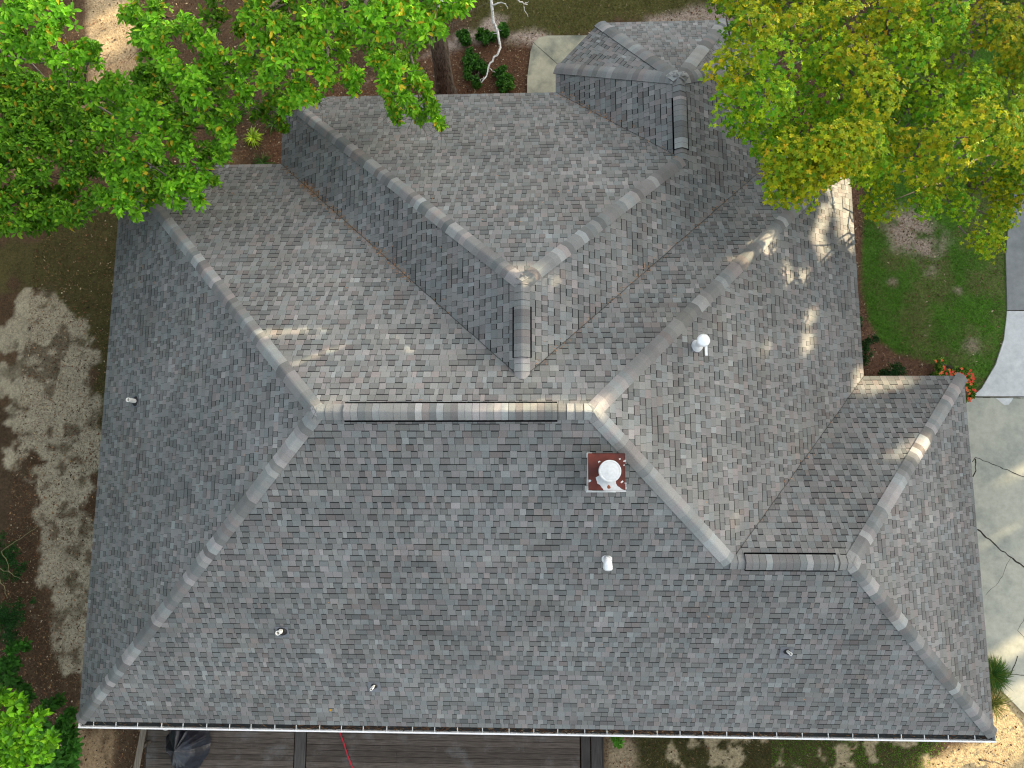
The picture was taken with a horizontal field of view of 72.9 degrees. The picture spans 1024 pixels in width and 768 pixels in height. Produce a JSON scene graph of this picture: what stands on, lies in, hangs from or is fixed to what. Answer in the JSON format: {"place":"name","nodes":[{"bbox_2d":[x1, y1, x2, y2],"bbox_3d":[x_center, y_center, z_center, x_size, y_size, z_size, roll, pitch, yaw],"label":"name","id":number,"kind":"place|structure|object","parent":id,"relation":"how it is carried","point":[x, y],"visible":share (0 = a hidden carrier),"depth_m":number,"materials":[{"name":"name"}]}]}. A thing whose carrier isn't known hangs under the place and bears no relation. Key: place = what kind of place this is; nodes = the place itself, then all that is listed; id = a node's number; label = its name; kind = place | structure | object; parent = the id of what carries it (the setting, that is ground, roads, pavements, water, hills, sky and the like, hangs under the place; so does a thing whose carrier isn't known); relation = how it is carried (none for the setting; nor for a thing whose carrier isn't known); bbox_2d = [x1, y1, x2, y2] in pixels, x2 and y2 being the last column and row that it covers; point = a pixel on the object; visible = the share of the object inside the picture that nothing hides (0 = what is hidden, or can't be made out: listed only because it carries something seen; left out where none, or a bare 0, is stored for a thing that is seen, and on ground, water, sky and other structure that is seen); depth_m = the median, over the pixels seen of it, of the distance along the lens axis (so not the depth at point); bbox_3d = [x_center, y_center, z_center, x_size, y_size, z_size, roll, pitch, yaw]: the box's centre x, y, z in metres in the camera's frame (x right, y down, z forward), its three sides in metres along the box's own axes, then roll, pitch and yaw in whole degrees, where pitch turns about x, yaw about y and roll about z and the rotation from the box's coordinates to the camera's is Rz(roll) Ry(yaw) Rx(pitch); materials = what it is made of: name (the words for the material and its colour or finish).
{"place":"outdoors","nodes":[
{"label":"outdoors","id":0,"kind":"place"},
{"bbox_2d":[251,149,272,163],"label":"lily turf","id":1,"kind":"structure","parent":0,"point":[260,161],"depth_m":21.12,"materials":[{"name":"green plant"}]},
{"bbox_2d":[0,0,1023,767],"bbox_3d":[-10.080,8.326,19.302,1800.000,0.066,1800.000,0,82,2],"label":"ground","id":2,"kind":"structure","parent":0,"point":[18,270],"depth_m":20.22,"materials":[{"name":"soil"}]},
{"bbox_2d":[0,579,36,646],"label":"shrub","id":3,"kind":"object","parent":2,"relation":"on","point":[6,617],"visible":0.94,"depth_m":18.84,"materials":[{"name":"green plant"}]},
{"bbox_2d":[0,527,36,582],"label":"shrub","id":4,"kind":"object","parent":2,"relation":"on","point":[8,560],"visible":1,"depth_m":19.07,"materials":[{"name":"green plant"}]},
{"bbox_2d":[0,636,37,702],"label":"leafy shrub","id":5,"kind":"object","parent":2,"relation":"on","point":[10,664],"visible":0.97,"depth_m":17.98,"materials":[{"name":"green plant"}]},
{"bbox_2d":[0,683,61,767],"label":"leafy sapling","id":6,"kind":"object","parent":2,"relation":"on","point":[29,745],"visible":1,"depth_m":15.28,"materials":[{"name":"green plant"}]},
{"bbox_2d":[30,691,84,767],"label":"leafy shrub","id":7,"kind":"object","parent":2,"relation":"on","point":[69,750],"visible":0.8,"depth_m":17.74,"materials":[{"name":"green plant"}]},
{"bbox_2d":[0,0,271,239],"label":"broadleaf tree","id":8,"kind":"object","parent":2,"relation":"on","point":[144,107],"visible":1,"depth_m":14.78,"materials":[{"name":"green plant"}]},
{"bbox_2d":[235,103,249,123],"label":"lily turf","id":9,"kind":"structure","parent":2,"relation":"on","point":[244,110],"depth_m":21.37,"materials":[{"name":"green plant"}]},
{"bbox_2d":[243,126,263,147],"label":"lily turf","id":10,"kind":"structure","parent":2,"relation":"on","point":[253,137],"depth_m":21.25,"materials":[{"name":"green plant"}]},
{"bbox_2d":[264,110,277,135],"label":"lily turf","id":11,"kind":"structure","parent":2,"relation":"on","point":[275,125],"depth_m":21.26,"materials":[{"name":"green plant"}]},
{"bbox_2d":[133,729,603,767],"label":"deck","id":12,"kind":"structure","parent":2,"relation":"on","point":[251,749],"depth_m":18.29,"materials":[{"name":"grey wood"}]},
{"bbox_2d":[166,730,210,767],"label":"tarp","id":13,"kind":"object","parent":12,"relation":"on","point":[187,748],"visible":0.83,"depth_m":17.98,"materials":[{"name":"grey plastic"}]},
{"bbox_2d":[339,732,352,767],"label":"hose","id":14,"kind":"object","parent":12,"relation":"on","point":[345,749],"visible":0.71,"depth_m":18.30,"materials":[{"name":"red rubber"}]},
{"bbox_2d":[226,0,528,143],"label":"broadleaf tree","id":15,"kind":"object","parent":2,"relation":"on","point":[367,20],"visible":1,"depth_m":13.51,"materials":[{"name":"green plant"}]},
{"bbox_2d":[455,28,471,46],"bbox_3d":[-1.453,-10.655,21.440,0.484,0.749,0.628,-32,82,-2],"label":"shrub","id":16,"kind":"object","parent":2,"relation":"on","point":[463,36],"visible":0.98,"depth_m":21.24,"materials":[{"name":"green plant"}]},
{"bbox_2d":[461,46,479,73],"bbox_3d":[-1.305,-9.887,21.358,0.779,0.694,0.774,-42,83,-3],"label":"shrub","id":17,"kind":"object","parent":2,"relation":"on","point":[468,57],"visible":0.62,"depth_m":21.16,"materials":[{"name":"green plant"}]},
{"bbox_2d":[463,56,488,89],"bbox_3d":[-1.055,-9.499,21.283,0.704,0.766,0.946,36,85,6],"label":"shrub","id":18,"kind":"object","parent":2,"relation":"on","point":[479,65],"visible":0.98,"depth_m":21.09,"materials":[{"name":"green plant"}]},
{"bbox_2d":[474,27,496,46],"bbox_3d":[-0.801,-10.674,21.424,0.568,0.644,0.679,-45,83,-4],"label":"shrub","id":19,"kind":"object","parent":2,"relation":"on","point":[486,36],"visible":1,"depth_m":21.24,"materials":[{"name":"green plant"}]},
{"bbox_2d":[491,65,515,92],"bbox_3d":[-0.208,-9.249,21.200,0.687,0.770,0.952,-17,82,0],"label":"shrub","id":20,"kind":"object","parent":2,"relation":"on","point":[504,82],"visible":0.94,"depth_m":20.98,"materials":[{"name":"green plant"}]},
{"bbox_2d":[498,21,509,37],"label":"shrub","id":21,"kind":"object","parent":2,"relation":"on","point":[504,32],"visible":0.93,"depth_m":21.19,"materials":[{"name":"green plant"}]},
{"bbox_2d":[0,0,1022,767],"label":"pine straw","id":22,"kind":"object","parent":2,"relation":"on","point":[64,330],"visible":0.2,"depth_m":20.22,"materials":[{"name":"brown plant"}]},
{"bbox_2d":[0,0,1023,767],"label":"leaf litter","id":23,"kind":"object","parent":2,"relation":"on","point":[104,372],"visible":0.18,"depth_m":20.25,"materials":[{"name":"brown plant"}]},
{"bbox_2d":[76,18,996,742],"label":"house","id":24,"kind":"structure","parent":2,"relation":"on","point":[482,506],"depth_m":14.74,"materials":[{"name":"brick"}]},
{"bbox_2d":[84,89,949,699],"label":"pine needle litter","id":25,"kind":"object","parent":24,"relation":"on","point":[482,219],"visible":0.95,"depth_m":15.91,"materials":[{"name":"brown plant"}]},
{"bbox_2d":[96,722,986,738],"bbox_3d":[0.402,7.979,15.979,20.590,0.071,0.180,0,82,2],"label":"gutter debris","id":26,"kind":"object","parent":24,"relation":"on","point":[650,733],"visible":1,"depth_m":15.94,"materials":[{"name":"brown plant"}]},
{"bbox_2d":[527,35,586,92],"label":"patio slab","id":27,"kind":"structure","parent":2,"relation":"on","point":[548,54],"depth_m":21.23,"materials":[{"name":"concrete"}]},
{"bbox_2d":[610,737,624,748],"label":"shrub","id":28,"kind":"object","parent":2,"relation":"on","point":[618,742],"visible":0.92,"depth_m":18.09,"materials":[{"name":"green plant"}]},
{"bbox_2d":[698,0,1023,215],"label":"maple tree","id":29,"kind":"object","parent":2,"relation":"on","point":[844,143],"visible":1,"depth_m":11.71,"materials":[{"name":"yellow plant"}]},
{"bbox_2d":[861,334,878,365],"bbox_3d":[9.685,-0.894,19.203,0.538,1.103,0.916,18,83,4],"label":"shrub","id":30,"kind":"object","parent":2,"relation":"on","point":[865,347],"visible":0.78,"depth_m":18.89,"materials":[{"name":"green plant"}]},
{"bbox_2d":[877,362,906,375],"bbox_3d":[10.420,-0.234,19.158,0.878,0.963,0.806,0,82,2],"label":"shrub","id":31,"kind":"object","parent":2,"relation":"on","point":[895,371],"visible":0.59,"depth_m":18.86,"materials":[{"name":"green plant"}]},
{"bbox_2d":[852,140,1023,264],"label":"maple tree","id":32,"kind":"object","parent":2,"relation":"on","point":[982,179],"visible":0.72,"depth_m":14.70,"materials":[{"name":"green plant"}]},
{"bbox_2d":[929,356,977,402],"bbox_3d":[12.153,-0.198,19.095,1.600,0.950,1.024,41,86,7],"label":"flowering bush","id":33,"kind":"object","parent":2,"relation":"on","point":[944,369],"visible":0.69,"depth_m":18.91,"materials":[{"name":"green plant"}]},
{"bbox_2d":[978,758,1005,765],"bbox_3d":[12.582,9.902,18.159,0.695,0.071,0.073,11,83,4],"label":"stick","id":34,"kind":"object","parent":2,"relation":"on","point":[979,759],"visible":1,"depth_m":18.15,"materials":[{"name":"beige wood"}]},
{"bbox_2d":[988,655,1014,695],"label":"ornamental grass","id":35,"kind":"object","parent":2,"relation":"on","point":[998,674],"depth_m":18.26,"materials":[{"name":"green plant"}]},
{"bbox_2d":[991,686,1015,720],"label":"ornamental grass","id":36,"kind":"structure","parent":2,"relation":"on","point":[999,701],"depth_m":18.25,"materials":[{"name":"green plant"}]},
{"bbox_2d":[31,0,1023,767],"bbox_3d":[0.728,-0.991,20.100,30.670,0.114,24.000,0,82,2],"label":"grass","id":37,"kind":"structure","parent":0,"point":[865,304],"depth_m":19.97,"materials":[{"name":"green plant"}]},
{"bbox_2d":[966,397,1023,712],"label":"driveway","id":38,"kind":"structure","parent":0,"point":[996,431],"depth_m":18.97,"materials":[{"name":"concrete"}]},
{"bbox_2d":[975,311,1023,395],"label":"driveway","id":39,"kind":"structure","parent":0,"point":[1005,377],"depth_m":19.52,"materials":[{"name":"concrete"}]},
{"bbox_2d":[1005,180,1023,310],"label":"driveway","id":40,"kind":"structure","parent":0,"point":[1014,264],"depth_m":19.88,"materials":[{"name":"grey concrete"}]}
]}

